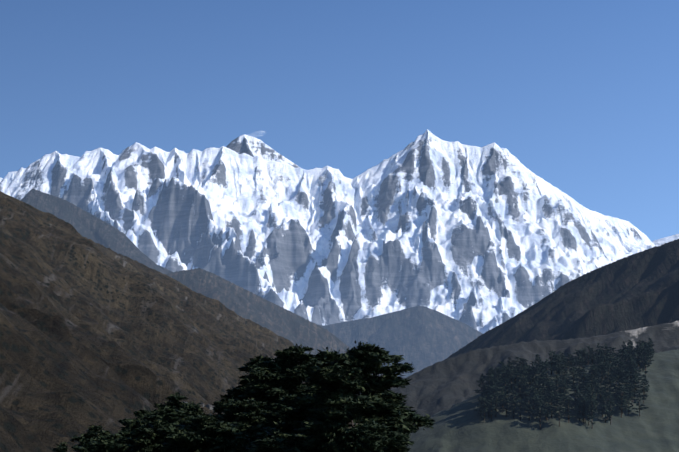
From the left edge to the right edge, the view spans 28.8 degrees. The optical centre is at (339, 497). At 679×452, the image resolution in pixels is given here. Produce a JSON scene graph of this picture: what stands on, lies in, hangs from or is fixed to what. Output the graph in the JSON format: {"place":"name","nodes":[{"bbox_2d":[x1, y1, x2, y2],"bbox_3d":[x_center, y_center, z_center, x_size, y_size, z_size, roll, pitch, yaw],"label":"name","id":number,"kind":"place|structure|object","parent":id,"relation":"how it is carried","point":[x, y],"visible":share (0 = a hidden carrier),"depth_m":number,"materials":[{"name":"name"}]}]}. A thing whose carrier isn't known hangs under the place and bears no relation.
{"place":"outdoors","nodes":[
{"label":"outdoors","id":0,"kind":"place"},
{"bbox_2d":[20,189,171,273],"bbox_3d":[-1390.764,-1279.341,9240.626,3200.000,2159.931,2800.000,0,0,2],"label":"ridge","id":1,"kind":"structure","parent":0,"point":[86,224],"depth_m":9951.16,"materials":[{"name":"grey stone"}]},
{"bbox_2d":[226,134,298,167],"bbox_3d":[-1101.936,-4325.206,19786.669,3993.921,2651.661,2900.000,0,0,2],"label":"mountain peak","id":2,"kind":"structure","parent":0,"point":[252,146],"depth_m":20427.39,"materials":[{"name":"white snow"}]},
{"bbox_2d":[166,268,382,375],"bbox_3d":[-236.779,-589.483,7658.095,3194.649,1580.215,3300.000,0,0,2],"label":"ridge","id":3,"kind":"structure","parent":0,"point":[293,328],"depth_m":7939.62,"materials":[{"name":"grey stone"}]},
{"bbox_2d":[0,129,656,333],"bbox_3d":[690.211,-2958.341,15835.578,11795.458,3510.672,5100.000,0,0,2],"label":"snowy mountain","id":4,"kind":"structure","parent":0,"point":[484,239],"depth_m":15721.19,"materials":[{"name":"white snow"}]},
{"bbox_2d":[0,0,678,241],"label":"sky","id":5,"kind":"structure","parent":0,"point":[584,94],"materials":[{"name":"blue"}]},
{"bbox_2d":[319,306,482,378],"bbox_3d":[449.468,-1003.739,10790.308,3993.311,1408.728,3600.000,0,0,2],"label":"hill","id":6,"kind":"structure","parent":0,"point":[419,338],"depth_m":11481.03,"materials":[{"name":"grey stone"}]},
{"bbox_2d":[388,321,678,416],"bbox_3d":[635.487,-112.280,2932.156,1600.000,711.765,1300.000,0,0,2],"label":"hillside","id":7,"kind":"structure","parent":0,"point":[437,387],"depth_m":3226.25,"materials":[{"name":"soil"}]},
{"bbox_2d":[406,349,678,451],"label":"grassy slope","id":8,"kind":"structure","parent":0,"point":[464,427],"depth_m":702.92,"materials":[{"name":"green plant"}]},
{"bbox_2d":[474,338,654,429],"bbox_3d":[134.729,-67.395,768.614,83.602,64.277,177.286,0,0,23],"label":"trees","id":9,"kind":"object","parent":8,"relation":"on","point":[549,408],"visible":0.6,"depth_m":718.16,"materials":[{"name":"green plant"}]},
{"bbox_2d":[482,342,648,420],"bbox_3d":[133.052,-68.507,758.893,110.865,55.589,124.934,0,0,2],"label":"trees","id":10,"kind":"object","parent":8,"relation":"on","point":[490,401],"visible":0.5,"depth_m":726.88,"materials":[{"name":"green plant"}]},
{"bbox_2d":[479,340,653,422],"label":"trees","id":11,"kind":"object","parent":8,"relation":"on","point":[576,393],"visible":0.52,"depth_m":738.98,"materials":[{"name":"green plant"}]},
{"bbox_2d":[443,239,678,360],"bbox_3d":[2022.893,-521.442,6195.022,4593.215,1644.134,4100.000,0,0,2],"label":"ridge","id":12,"kind":"structure","parent":0,"point":[636,290],"depth_m":6417.93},
{"bbox_2d":[652,234,678,246],"bbox_3d":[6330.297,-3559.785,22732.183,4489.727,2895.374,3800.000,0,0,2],"label":"snow ridge","id":13,"kind":"structure","parent":0,"point":[660,242],"depth_m":23776.15,"materials":[{"name":"white snow"}]},
{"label":"knoll ground","id":14,"kind":"structure","parent":0,"visible":0},
{"bbox_2d":[52,442,68,451],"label":"fir tree","id":15,"kind":"object","parent":14,"relation":"on","point":[61,447],"visible":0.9,"depth_m":204.95,"materials":[{"name":"green plant"}]},
{"bbox_2d":[76,445,88,451],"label":"fir tree","id":16,"kind":"object","parent":14,"relation":"on","point":[82,449],"visible":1,"depth_m":189.44,"materials":[{"name":"green plant"}]},
{"bbox_2d":[69,425,114,449],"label":"fir tree","id":17,"kind":"object","parent":14,"relation":"on","point":[94,432],"visible":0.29,"depth_m":209.85,"materials":[{"name":"green plant"}]},
{"bbox_2d":[73,434,112,451],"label":"fir tree","id":18,"kind":"object","parent":14,"relation":"on","point":[88,444],"visible":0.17,"depth_m":202.49,"materials":[{"name":"green plant"}]},
{"bbox_2d":[89,432,137,451],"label":"fir tree","id":19,"kind":"object","parent":14,"relation":"on","point":[106,444],"visible":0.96,"depth_m":190.08,"materials":[{"name":"green plant"}]},
{"bbox_2d":[118,407,151,437],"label":"fir tree","id":20,"kind":"object","parent":14,"relation":"on","point":[140,413],"visible":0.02,"depth_m":216.90,"materials":[{"name":"green plant"}]},
{"bbox_2d":[119,417,158,446],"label":"fir tree","id":21,"kind":"object","parent":14,"relation":"on","point":[134,423],"visible":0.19,"depth_m":206.25,"materials":[{"name":"green plant"}]},
{"bbox_2d":[126,442,164,450],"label":"fir tree","id":22,"kind":"object","parent":14,"relation":"on","point":[130,447],"visible":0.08,"depth_m":199.00,"materials":[{"name":"green plant"}]},
{"bbox_2d":[132,406,213,451],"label":"fir tree","id":23,"kind":"object","parent":14,"relation":"on","point":[147,434],"visible":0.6,"depth_m":192.56,"materials":[{"name":"green plant"}]},
{"bbox_2d":[150,392,204,414],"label":"fir tree","id":24,"kind":"object","parent":14,"relation":"on","point":[174,402],"visible":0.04,"depth_m":223.38,"materials":[{"name":"green plant"}]},
{"bbox_2d":[175,402,212,416],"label":"fir tree","id":25,"kind":"object","parent":14,"relation":"on","point":[190,409],"visible":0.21,"depth_m":212.58,"materials":[{"name":"green plant"}]},
{"bbox_2d":[158,412,233,451],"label":"fir tree","id":26,"kind":"object","parent":14,"relation":"on","point":[198,433],"visible":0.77,"depth_m":182.64,"materials":[{"name":"green plant"}]},
{"bbox_2d":[211,396,234,444],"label":"fir tree","id":27,"kind":"object","parent":14,"relation":"on","point":[223,403],"visible":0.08,"depth_m":213.20,"materials":[{"name":"green plant"}]},
{"bbox_2d":[220,354,272,400],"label":"fir tree","id":28,"kind":"object","parent":14,"relation":"on","point":[239,389],"visible":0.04,"depth_m":242.97,"materials":[{"name":"green plant"}]},
{"bbox_2d":[208,421,287,451],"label":"fir tree","id":29,"kind":"object","parent":14,"relation":"on","point":[244,435],"visible":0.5,"depth_m":179.30,"materials":[{"name":"green plant"}]},
{"bbox_2d":[219,397,278,428],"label":"fir tree","id":30,"kind":"object","parent":14,"relation":"on","point":[248,410],"visible":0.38,"depth_m":204.73,"materials":[{"name":"green plant"}]},
{"bbox_2d":[242,429,321,451],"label":"fir tree","id":31,"kind":"object","parent":14,"relation":"on","point":[268,441],"visible":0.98,"depth_m":167.29,"materials":[{"name":"green plant"}]},
{"bbox_2d":[259,392,314,433],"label":"fir tree","id":32,"kind":"object","parent":14,"relation":"on","point":[287,415],"visible":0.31,"depth_m":190.96,"materials":[{"name":"green plant"}]},
{"bbox_2d":[247,343,334,410],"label":"fir tree","id":33,"kind":"object","parent":14,"relation":"on","point":[290,364],"visible":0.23,"depth_m":225.46,"materials":[{"name":"green plant"}]},
{"bbox_2d":[295,385,317,419],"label":"fir tree","id":34,"kind":"object","parent":14,"relation":"on","point":[303,391],"visible":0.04,"depth_m":218.77,"materials":[{"name":"green plant"}]},
{"bbox_2d":[302,374,405,409],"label":"fir tree","id":35,"kind":"object","parent":14,"relation":"on","point":[401,402],"depth_m":196.68,"materials":[{"name":"green plant"}]},
{"bbox_2d":[304,373,405,433],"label":"fir tree","id":36,"kind":"object","parent":14,"relation":"on","point":[312,388],"depth_m":188.96,"materials":[{"name":"green plant"}]},
{"bbox_2d":[300,394,411,451],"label":"fir tree","id":37,"kind":"object","parent":14,"relation":"on","point":[369,433],"visible":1,"depth_m":161.50,"materials":[{"name":"green plant"}]},
{"bbox_2d":[290,340,435,451],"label":"fir tree","id":38,"kind":"object","parent":14,"relation":"on","point":[343,372],"visible":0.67,"depth_m":168.54,"materials":[{"name":"green plant"}]},
{"bbox_2d":[332,382,416,451],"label":"fir tree","id":39,"kind":"object","parent":14,"relation":"on","point":[401,448],"visible":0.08,"depth_m":178.47,"materials":[{"name":"green plant"}]},
{"label":"ground surface","id":40,"kind":"structure","parent":0,"visible":0},
{"bbox_2d":[0,191,303,451],"bbox_3d":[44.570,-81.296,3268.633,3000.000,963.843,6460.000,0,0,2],"label":"valley slope","id":41,"kind":"structure","parent":40,"relation":"on","point":[92,333],"depth_m":1213.27,"materials":[{"name":"brown soil"}]}
]}

